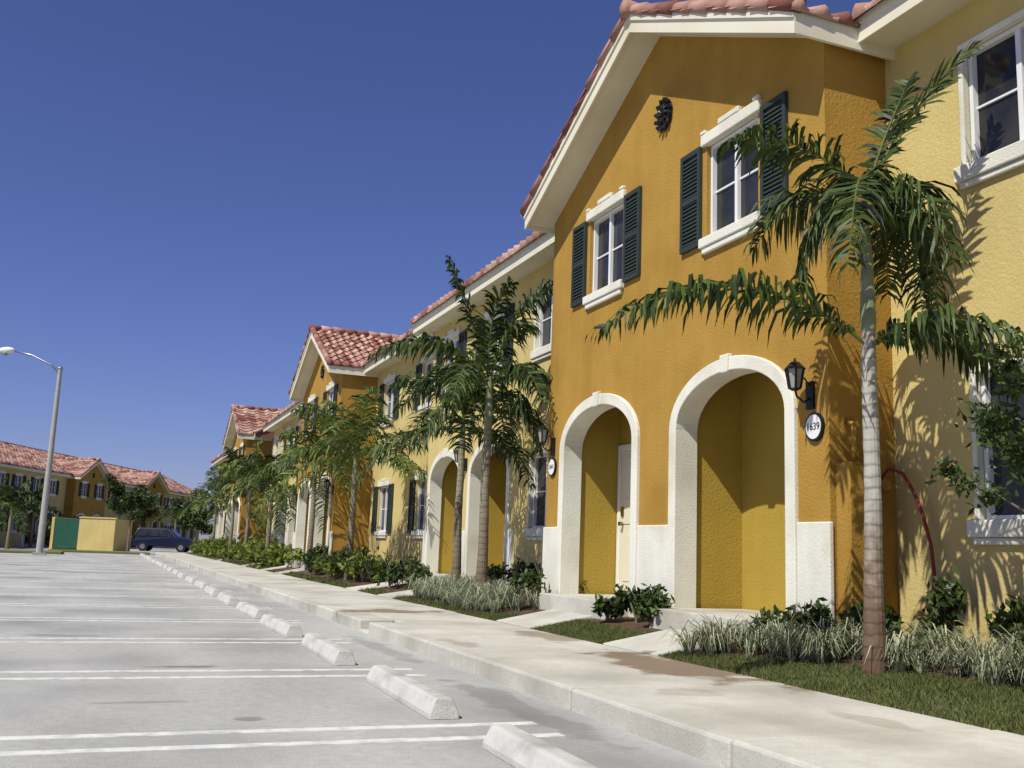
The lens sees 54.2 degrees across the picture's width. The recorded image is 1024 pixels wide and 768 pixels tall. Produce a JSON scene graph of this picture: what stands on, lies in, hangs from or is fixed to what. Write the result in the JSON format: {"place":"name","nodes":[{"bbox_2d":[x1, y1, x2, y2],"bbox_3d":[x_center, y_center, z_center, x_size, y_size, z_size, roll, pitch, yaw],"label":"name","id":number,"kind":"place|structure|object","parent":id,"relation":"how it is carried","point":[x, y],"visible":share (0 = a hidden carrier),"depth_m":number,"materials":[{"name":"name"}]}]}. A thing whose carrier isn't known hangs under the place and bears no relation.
{"place":"outdoors","nodes":[
{"label":"outdoors","id":0,"kind":"place"},
{"bbox_2d":[24,544,160,547],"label":"porch slab","id":1,"kind":"structure","parent":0,"point":[33,545],"depth_m":79.75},
{"bbox_2d":[0,546,722,767],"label":"parking lot","id":2,"kind":"structure","parent":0,"point":[57,707],"depth_m":7.06,"materials":[{"name":"concrete"}]},
{"bbox_2d":[0,476,29,530],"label":"palm tree","id":3,"kind":"object","parent":2,"relation":"on","point":[4,514],"visible":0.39,"depth_m":65.70,"materials":[{"name":"green plant"}]},
{"bbox_2d":[0,347,62,554],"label":"street lamp","id":4,"kind":"object","parent":2,"relation":"on","point":[5,351],"visible":0.98,"depth_m":49.83,"materials":[{"name":"metal"}]},
{"bbox_2d":[12,484,63,546],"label":"palm tree","id":5,"kind":"object","parent":2,"relation":"on","point":[38,493],"visible":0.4,"depth_m":74.06,"materials":[{"name":"green plant"}]},
{"bbox_2d":[0,549,149,554],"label":"parking island","id":6,"kind":"structure","parent":2,"relation":"on","point":[55,551],"depth_m":59.67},
{"bbox_2d":[49,517,132,550],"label":"dumpster enclosure","id":7,"kind":"object","parent":2,"relation":"on","point":[97,533],"visible":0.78,"depth_m":69.12,"materials":[{"name":"yellow paint"}]},
{"bbox_2d":[101,473,163,550],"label":"street tree","id":8,"kind":"object","parent":2,"relation":"on","point":[140,499],"visible":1,"depth_m":62.95,"materials":[{"name":"green plant"}]},
{"bbox_2d":[131,527,193,551],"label":"parked car","id":9,"kind":"object","parent":2,"relation":"on","point":[146,539],"visible":0.84,"depth_m":78.02,"materials":[{"name":"blue paint"}]},
{"bbox_2d":[177,572,186,578],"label":"wheel stop","id":10,"kind":"object","parent":2,"relation":"on","point":[181,575],"visible":0.91,"depth_m":26.40,"materials":[{"name":"concrete"}]},
{"bbox_2d":[185,576,197,583],"bbox_3d":[-7.907,4.833,24.707,0.200,0.125,1.800,6,-10,-21],"label":"wheel stop","id":11,"kind":"object","parent":2,"relation":"on","point":[190,579],"visible":0.91,"depth_m":24.18,"materials":[{"name":"concrete"}]},
{"bbox_2d":[170,497,214,540],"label":"street tree","id":12,"kind":"object","parent":2,"relation":"on","point":[198,519],"visible":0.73,"depth_m":70.89,"materials":[{"name":"green plant"}]},
{"bbox_2d":[194,580,209,588],"bbox_3d":[-6.865,4.449,22.177,0.200,0.125,1.800,6,-10,-22],"label":"wheel stop","id":13,"kind":"object","parent":2,"relation":"on","point":[200,584],"visible":0.9,"depth_m":21.81,"materials":[{"name":"concrete"}]},
{"bbox_2d":[204,586,220,596],"bbox_3d":[-5.875,4.063,19.643,0.200,0.125,1.800,6,-10,-21],"label":"wheel stop","id":14,"kind":"object","parent":2,"relation":"on","point":[211,591],"visible":0.92,"depth_m":19.04,"materials":[{"name":"concrete"}]},
{"bbox_2d":[217,592,238,605],"bbox_3d":[-4.890,3.693,17.209,0.200,0.125,1.800,6,-10,-21],"label":"wheel stop","id":15,"kind":"object","parent":2,"relation":"on","point":[225,598],"visible":0.93,"depth_m":16.63,"materials":[{"name":"concrete"}]},
{"bbox_2d":[236,602,267,618],"bbox_3d":[-3.815,3.307,14.657,0.200,0.125,1.800,6,-10,-23],"label":"wheel stop","id":16,"kind":"object","parent":2,"relation":"on","point":[252,610],"visible":0.93,"depth_m":14.27,"materials":[{"name":"concrete"}]},
{"bbox_2d":[259,614,302,636],"bbox_3d":[-2.821,2.927,12.162,0.200,0.125,1.800,6,-10,-23],"label":"wheel stop","id":17,"kind":"object","parent":2,"relation":"on","point":[283,627],"visible":1,"depth_m":11.75,"materials":[{"name":"concrete"}]},
{"bbox_2d":[0,553,565,756],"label":"parking markings","id":18,"kind":"object","parent":2,"relation":"on","point":[172,748],"visible":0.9,"depth_m":7.27,"materials":[{"name":"white paint"}]},
{"bbox_2d":[301,633,355,664],"bbox_3d":[-1.795,2.550,9.676,0.200,0.125,1.800,6,-10,-20],"label":"wheel stop","id":19,"kind":"object","parent":2,"relation":"on","point":[329,651],"visible":1,"depth_m":9.27,"materials":[{"name":"concrete"}]},
{"bbox_2d":[366,665,458,718],"bbox_3d":[-0.737,2.156,7.080,0.200,0.125,1.800,6,-10,-20],"label":"wheel stop","id":20,"kind":"object","parent":2,"relation":"on","point":[426,701],"visible":1,"depth_m":6.71,"materials":[{"name":"concrete"}]},
{"bbox_2d":[482,724,597,767],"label":"wheel stop","id":21,"kind":"object","parent":2,"relation":"on","point":[514,746],"visible":1,"depth_m":4.92,"materials":[{"name":"concrete"}]},
{"bbox_2d":[0,0,871,539],"label":"sky","id":22,"kind":"structure","parent":0,"point":[188,188],"materials":[{"name":"blue"}]},
{"bbox_2d":[218,557,699,655],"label":"garden path","id":23,"kind":"structure","parent":0,"point":[646,644],"depth_m":12.19,"materials":[{"name":"concrete"}]},
{"bbox_2d":[284,560,782,641],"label":"porch slab","id":24,"kind":"structure","parent":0,"point":[665,618],"depth_m":10.92,"materials":[{"name":"concrete"}]},
{"bbox_2d":[155,552,1023,767],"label":"sidewalk","id":25,"kind":"structure","parent":0,"point":[722,718],"depth_m":6.73,"materials":[{"name":"concrete"}]},
{"bbox_2d":[186,552,1023,735],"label":"lawn","id":26,"kind":"structure","parent":0,"point":[213,558],"depth_m":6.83,"materials":[{"name":"plant"}]},
{"bbox_2d":[188,532,303,567],"bbox_3d":[-13.133,7.809,47.252,2.171,1.572,34.494,6,-10,-21],"label":"hedge","id":27,"kind":"object","parent":26,"relation":"on","point":[277,553],"visible":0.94,"depth_m":38.63,"materials":[{"name":"green plant"}]},
{"bbox_2d":[225,560,469,612],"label":"lawn grass","id":28,"kind":"structure","parent":26,"relation":"on","point":[437,604],"depth_m":20.08,"materials":[{"name":"plant"}]},
{"bbox_2d":[367,255,554,590],"bbox_3d":[-0.681,0.623,15.521,3.110,5.565,2.805,6,-10,-21],"label":"palm tree","id":29,"kind":"object","parent":26,"relation":"on","point":[502,331],"visible":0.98,"depth_m":15.63,"materials":[{"name":"green plant"}]},
{"bbox_2d":[197,553,1023,689],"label":"planting bed","id":30,"kind":"object","parent":26,"relation":"on","point":[627,622],"visible":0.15,"depth_m":11.60,"materials":[{"name":"soil"}]},
{"bbox_2d":[175,471,231,537],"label":"palm tree","id":31,"kind":"object","parent":30,"relation":"on","point":[205,494],"visible":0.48,"depth_m":53.50,"materials":[{"name":"green plant"}]},
{"bbox_2d":[185,447,268,557],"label":"palm tree","id":32,"kind":"object","parent":30,"relation":"on","point":[231,455],"visible":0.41,"depth_m":46.17,"materials":[{"name":"green plant"}]},
{"bbox_2d":[202,439,282,561],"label":"palm tree","id":33,"kind":"object","parent":30,"relation":"on","point":[227,467],"visible":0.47,"depth_m":41.30,"materials":[{"name":"green plant"}]},
{"bbox_2d":[204,445,298,563],"bbox_3d":[-8.377,4.297,35.626,3.711,4.378,4.010,11,-13,-41],"label":"palm tree","id":34,"kind":"object","parent":30,"relation":"on","point":[260,462],"visible":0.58,"depth_m":35.53,"materials":[{"name":"green plant"}]},
{"bbox_2d":[233,410,372,572],"bbox_3d":[-5.525,3.062,28.501,3.885,4.678,4.021,10,-12,-38],"label":"palm tree","id":35,"kind":"object","parent":30,"relation":"on","point":[314,436],"visible":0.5,"depth_m":28.41,"materials":[{"name":"green plant"}]},
{"bbox_2d":[303,548,324,574],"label":"hedge shrub","id":36,"kind":"object","parent":30,"relation":"on","point":[309,557],"visible":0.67,"depth_m":26.76,"materials":[{"name":"green plant"}]},
{"bbox_2d":[302,543,326,568],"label":"hedge shrub","id":37,"kind":"object","parent":30,"relation":"on","point":[320,550],"visible":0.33,"depth_m":28.09,"materials":[{"name":"green plant"}]},
{"bbox_2d":[311,556,327,574],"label":"hedge shrub","id":38,"kind":"object","parent":30,"relation":"on","point":[317,562],"visible":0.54,"depth_m":26.31,"materials":[{"name":"green plant"}]},
{"bbox_2d":[313,543,328,555],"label":"hedge shrub","id":39,"kind":"object","parent":30,"relation":"on","point":[324,546],"visible":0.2,"depth_m":28.57,"materials":[{"name":"green plant"}]},
{"bbox_2d":[322,553,337,576],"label":"hedge shrub","id":40,"kind":"object","parent":30,"relation":"on","point":[326,558],"visible":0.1,"depth_m":25.48,"materials":[{"name":"green plant"}]},
{"bbox_2d":[321,552,344,578],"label":"hedge shrub","id":41,"kind":"object","parent":30,"relation":"on","point":[329,567],"visible":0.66,"depth_m":24.20,"materials":[{"name":"green plant"}]},
{"bbox_2d":[245,386,427,580],"bbox_3d":[-3.829,2.337,23.889,4.810,4.709,4.796,6,-10,-21],"label":"palm tree","id":42,"kind":"object","parent":30,"relation":"on","point":[357,438],"visible":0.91,"depth_m":23.72,"materials":[{"name":"green plant"}]},
{"bbox_2d":[333,546,356,580],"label":"hedge shrub","id":43,"kind":"object","parent":30,"relation":"on","point":[344,556],"visible":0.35,"depth_m":23.16,"materials":[{"name":"green plant"}]},
{"bbox_2d":[337,556,368,581],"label":"hedge shrub","id":44,"kind":"object","parent":30,"relation":"on","point":[342,564],"visible":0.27,"depth_m":22.67,"materials":[{"name":"green plant"}]},
{"bbox_2d":[353,545,370,560],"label":"hedge shrub","id":45,"kind":"object","parent":30,"relation":"on","point":[364,553],"visible":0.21,"depth_m":24.16,"materials":[{"name":"green plant"}]},
{"bbox_2d":[346,546,382,581],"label":"hedge shrub","id":46,"kind":"object","parent":30,"relation":"on","point":[357,558],"visible":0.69,"depth_m":22.25,"materials":[{"name":"green plant"}]},
{"bbox_2d":[356,556,381,582],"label":"hedge shrub","id":47,"kind":"object","parent":30,"relation":"on","point":[369,568],"visible":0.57,"depth_m":21.76,"materials":[{"name":"green plant"}]},
{"bbox_2d":[373,552,405,585],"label":"hedge shrub","id":48,"kind":"object","parent":30,"relation":"on","point":[380,561],"visible":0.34,"depth_m":20.07,"materials":[{"name":"green plant"}]},
{"bbox_2d":[377,554,420,587],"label":"hedge shrub","id":49,"kind":"object","parent":30,"relation":"on","point":[387,572],"visible":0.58,"depth_m":19.76,"materials":[{"name":"green plant"}]},
{"bbox_2d":[393,562,433,586],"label":"hedge shrub","id":50,"kind":"object","parent":30,"relation":"on","point":[421,569],"visible":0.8,"depth_m":19.20,"materials":[{"name":"green plant"}]},
{"bbox_2d":[357,337,538,581],"bbox_3d":[-0.977,1.324,17.214,3.391,4.663,2.961,1,-10,7],"label":"palm tree","id":51,"kind":"object","parent":30,"relation":"on","point":[462,421],"visible":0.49,"depth_m":17.13,"materials":[{"name":"green plant"}]},
{"bbox_2d":[395,571,555,612],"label":"ornamental grass","id":52,"kind":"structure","parent":30,"relation":"on","point":[495,597],"depth_m":14.76,"materials":[{"name":"plant"}]},
{"bbox_2d":[487,561,513,585],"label":"shrub","id":53,"kind":"object","parent":30,"relation":"on","point":[493,571],"visible":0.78,"depth_m":17.07,"materials":[{"name":"green plant"}]},
{"bbox_2d":[509,557,541,586],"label":"shrub","id":54,"kind":"object","parent":30,"relation":"on","point":[521,565],"visible":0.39,"depth_m":16.09,"materials":[{"name":"green plant"}]},
{"bbox_2d":[508,568,546,606],"bbox_3d":[0.198,2.856,14.173,0.531,0.601,0.482,10,-12,-40],"label":"shrub","id":55,"kind":"object","parent":30,"relation":"on","point":[525,579],"visible":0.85,"depth_m":14.08,"materials":[{"name":"green plant"}]},
{"bbox_2d":[533,561,541,590],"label":"shrub","id":56,"kind":"object","parent":30,"relation":"on","point":[538,572],"visible":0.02,"depth_m":15.21,"materials":[{"name":"green plant"}]},
{"bbox_2d":[591,594,624,621],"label":"shrub","id":57,"kind":"object","parent":30,"relation":"on","point":[602,606],"visible":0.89,"depth_m":11.67,"materials":[{"name":"green plant"}]},
{"bbox_2d":[612,583,662,622],"bbox_3d":[1.488,2.524,11.519,0.466,0.464,0.702,10,-13,-40],"label":"shrub","id":58,"kind":"object","parent":30,"relation":"on","point":[627,599],"visible":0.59,"depth_m":11.59,"materials":[{"name":"green plant"}]},
{"bbox_2d":[632,584,674,623],"bbox_3d":[1.569,2.447,11.022,0.446,0.473,0.470,10,-12,-39],"label":"shrub","id":59,"kind":"object","parent":30,"relation":"on","point":[653,602],"visible":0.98,"depth_m":10.97,"materials":[{"name":"green plant"}]},
{"bbox_2d":[749,603,799,637],"bbox_3d":[2.425,2.180,9.062,0.490,0.403,0.521,-2,-11,26],"label":"shrub","id":60,"kind":"object","parent":30,"relation":"on","point":[767,614],"visible":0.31,"depth_m":9.09,"materials":[{"name":"green plant"}]},
{"bbox_2d":[584,38,1023,674],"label":"palm tree","id":61,"kind":"object","parent":30,"relation":"on","point":[934,324],"visible":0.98,"depth_m":7.83,"materials":[{"name":"green plant"}]},
{"bbox_2d":[784,597,834,633],"bbox_3d":[2.638,2.097,8.773,0.436,0.454,0.401,6,-10,-21],"label":"shrub","id":62,"kind":"object","parent":30,"relation":"on","point":[813,613],"visible":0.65,"depth_m":8.71,"materials":[{"name":"green plant"}]},
{"bbox_2d":[656,612,1023,686],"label":"liriope border","id":63,"kind":"object","parent":30,"relation":"on","point":[968,659],"visible":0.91,"depth_m":7.88,"materials":[{"name":"plant"}]},
{"bbox_2d":[841,610,854,629],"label":"shrub","id":64,"kind":"object","parent":30,"relation":"on","point":[844,615],"visible":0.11,"depth_m":8.71,"materials":[{"name":"green plant"}]},
{"bbox_2d":[842,600,901,650],"bbox_3d":[2.971,2.023,8.295,0.469,0.452,0.428,-4,-12,34],"label":"shrub","id":65,"kind":"object","parent":30,"relation":"on","point":[856,611],"visible":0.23,"depth_m":8.29,"materials":[{"name":"green plant"}]},
{"bbox_2d":[885,605,904,625],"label":"shrub","id":66,"kind":"object","parent":30,"relation":"on","point":[894,616],"visible":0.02,"depth_m":8.47,"materials":[{"name":"green plant"}]},
{"bbox_2d":[916,564,970,641],"bbox_3d":[3.431,1.807,8.033,0.455,0.727,0.474,6,-10,-21],"label":"shrub","id":67,"kind":"object","parent":30,"relation":"on","point":[946,607],"visible":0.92,"depth_m":7.94,"materials":[{"name":"green plant"}]},
{"bbox_2d":[924,330,1023,516],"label":"young tree","id":68,"kind":"object","parent":30,"relation":"on","point":[999,420],"visible":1,"depth_m":6.89,"materials":[{"name":"green plant"}]},
{"bbox_2d":[983,593,1023,652],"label":"shrub","id":69,"kind":"object","parent":30,"relation":"on","point":[1005,620],"visible":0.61,"depth_m":7.41,"materials":[{"name":"green plant"}]},
{"bbox_2d":[1007,609,1023,656],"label":"shrub","id":70,"kind":"object","parent":30,"relation":"on","point":[1019,627],"visible":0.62,"depth_m":7.07,"materials":[{"name":"green plant"}]},
{"label":"ground","id":71,"kind":"structure","parent":0,"visible":0},
{"bbox_2d":[0,479,50,548],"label":"palm tree","id":72,"kind":"object","parent":71,"relation":"on","point":[12,495],"visible":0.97,"depth_m":59.25,"materials":[{"name":"green plant"}]},
{"bbox_2d":[25,530,49,544],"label":"hedge","id":73,"kind":"object","parent":71,"relation":"on","point":[46,539],"visible":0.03,"depth_m":79.05,"materials":[{"name":"green plant"}]},
{"bbox_2d":[0,467,198,547],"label":"pale wall","id":74,"kind":"structure","parent":71,"relation":"on","point":[58,501],"depth_m":82.46,"materials":[{"name":"yellow paint"}]},
{"bbox_2d":[0,473,194,530],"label":"window frames","id":75,"kind":"structure","parent":74,"relation":"attached to","point":[54,491],"depth_m":81.57,"materials":[{"name":"white metal"}]},
{"bbox_2d":[0,473,187,529],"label":"glass","id":76,"kind":"object","parent":75,"relation":"attached to","point":[18,485],"visible":0.35,"depth_m":79.19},
{"bbox_2d":[58,459,157,483],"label":"roof","id":77,"kind":"structure","parent":74,"relation":"on","point":[99,470],"depth_m":87.14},
{"bbox_2d":[0,441,200,496],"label":"roof tiles","id":78,"kind":"object","parent":77,"relation":"attached to","point":[21,456],"visible":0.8,"depth_m":86.53,"materials":[{"name":"tile"}]},
{"bbox_2d":[24,512,192,543],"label":"porch walls","id":79,"kind":"structure","parent":71,"relation":"on","point":[143,525],"depth_m":81.99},
{"bbox_2d":[0,470,194,546],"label":"trim","id":80,"kind":"structure","parent":79,"relation":"on","point":[82,514],"depth_m":84.91,"materials":[{"name":"beige paint"}]},
{"bbox_2d":[0,473,192,532],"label":"shutters","id":81,"kind":"object","parent":80,"relation":"attached to","point":[42,482],"visible":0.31,"depth_m":82.43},
{"bbox_2d":[63,466,164,546],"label":"exterior wall","id":82,"kind":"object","parent":71,"relation":"on","point":[75,504],"depth_m":86.92,"materials":[{"name":"paint"}]},
{"bbox_2d":[0,461,204,544],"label":"fascia","id":83,"kind":"structure","parent":82,"relation":"attached to","point":[101,468],"depth_m":86.08,"materials":[{"name":"beige paint"}]},
{"bbox_2d":[130,547,192,550],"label":"kerb","id":84,"kind":"structure","parent":71,"relation":"on","point":[156,548],"depth_m":88.62,"materials":[{"name":"concrete"}]},
{"bbox_2d":[155,496,184,530],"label":"palm tree","id":85,"kind":"object","parent":71,"relation":"on","point":[171,511],"visible":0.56,"depth_m":94.99,"materials":[{"name":"green plant"}]},
{"bbox_2d":[217,438,273,537],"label":"pale wall","id":86,"kind":"structure","parent":71,"relation":"on","point":[268,497],"depth_m":49.31,"materials":[{"name":"yellow paint"}]},
{"bbox_2d":[222,502,240,513],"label":"lanterns","id":87,"kind":"object","parent":86,"relation":"attached to","point":[223,507],"visible":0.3,"depth_m":48.48,"materials":[{"name":"black metal"}]},
{"bbox_2d":[236,409,275,437],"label":"roof","id":88,"kind":"structure","parent":86,"relation":"on","point":[265,434],"depth_m":49.03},
{"bbox_2d":[211,411,272,465],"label":"fascia","id":89,"kind":"structure","parent":88,"relation":"attached to","point":[230,436],"depth_m":53.43,"materials":[{"name":"beige paint"}]},
{"bbox_2d":[210,404,282,462],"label":"roof tiles","id":90,"kind":"object","parent":88,"relation":"attached to","point":[256,424],"visible":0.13,"depth_m":51.12,"materials":[{"name":"tile"}]},
{"bbox_2d":[225,432,271,539],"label":"exterior wall","id":91,"kind":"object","parent":71,"relation":"on","point":[266,446],"depth_m":48.67,"materials":[{"name":"paint"}]},
{"bbox_2d":[283,372,785,611],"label":"porch walls","id":92,"kind":"structure","parent":71,"relation":"on","point":[740,552],"depth_m":11.69,"materials":[{"name":"paint"}]},
{"bbox_2d":[618,450,630,592],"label":"doors","id":93,"kind":"structure","parent":92,"relation":"on","point":[624,523],"depth_m":14.27,"materials":[{"name":"beige"}]},
{"bbox_2d":[271,8,1023,629],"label":"trim","id":94,"kind":"structure","parent":92,"relation":"on","point":[665,556],"depth_m":11.47,"materials":[{"name":"beige paint"}]},
{"bbox_2d":[283,91,788,533],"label":"shutters","id":95,"kind":"object","parent":94,"relation":"attached to","point":[774,111],"visible":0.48,"depth_m":12.85,"materials":[{"name":"wood"}]},
{"bbox_2d":[271,21,1023,532],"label":"window frames","id":96,"kind":"structure","parent":94,"relation":"attached to","point":[1017,31],"depth_m":10.96,"materials":[{"name":"white metal"}]},
{"bbox_2d":[271,35,1023,531],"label":"glass","id":97,"kind":"object","parent":96,"relation":"attached to","point":[995,79],"visible":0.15,"depth_m":8.90,"materials":[{"name":"glass"}]},
{"bbox_2d":[294,36,898,636],"bbox_3d":[1.176,-0.217,15.234,1.200,7.645,42.800,6,-10,-21],"label":"exterior wall","id":98,"kind":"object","parent":71,"relation":"on","point":[652,370],"depth_m":11.51,"materials":[{"name":"paint"}]},
{"bbox_2d":[283,97,824,500],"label":"lanterns","id":99,"kind":"object","parent":98,"relation":"attached to","point":[794,370],"visible":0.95,"depth_m":9.35,"materials":[{"name":"black metal"}]},
{"bbox_2d":[263,0,972,541],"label":"fascia","id":100,"kind":"structure","parent":98,"relation":"attached to","point":[885,28],"depth_m":13.35,"materials":[{"name":"beige paint"}]},
{"bbox_2d":[836,418,891,614],"bbox_3d":[3.201,1.331,8.945,0.605,2.071,0.223,6,-10,-21],"label":"electric meter box","id":101,"kind":"object","parent":98,"relation":"attached to","point":[850,517],"visible":0.48,"depth_m":8.81,"materials":[{"name":"yellow paint"}]},
{"bbox_2d":[881,467,935,586],"bbox_3d":[3.491,1.502,8.817,0.093,1.556,0.548,8,-11,-32],"label":"garden hose","id":102,"kind":"object","parent":101,"relation":"attached to","point":[902,473],"visible":0.71,"depth_m":8.75,"materials":[{"name":"red"}]},
{"bbox_2d":[266,0,1023,649],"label":"pale wall","id":103,"kind":"structure","parent":71,"relation":"on","point":[928,392],"depth_m":8.99,"materials":[{"name":"yellow paint"}]},
{"bbox_2d":[309,12,852,381],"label":"roof","id":104,"kind":"structure","parent":103,"relation":"on","point":[385,341],"depth_m":31.15,"materials":[{"name":"brown"}]},
{"bbox_2d":[262,0,882,426],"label":"roof tiles","id":105,"kind":"object","parent":104,"relation":"attached to","point":[676,6],"visible":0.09,"depth_m":14.10,"materials":[{"name":"tile"}]},
{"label":"porch","id":106,"kind":"object","parent":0,"visible":0},
{"bbox_2d":[215,442,243,541],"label":"trim","id":107,"kind":"structure","parent":106,"relation":"on","point":[219,529],"depth_m":53.36,"materials":[{"name":"beige paint"}]},
{"bbox_2d":[219,444,244,533],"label":"shutters","id":108,"kind":"object","parent":107,"relation":"attached to","point":[222,473],"visible":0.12,"depth_m":51.53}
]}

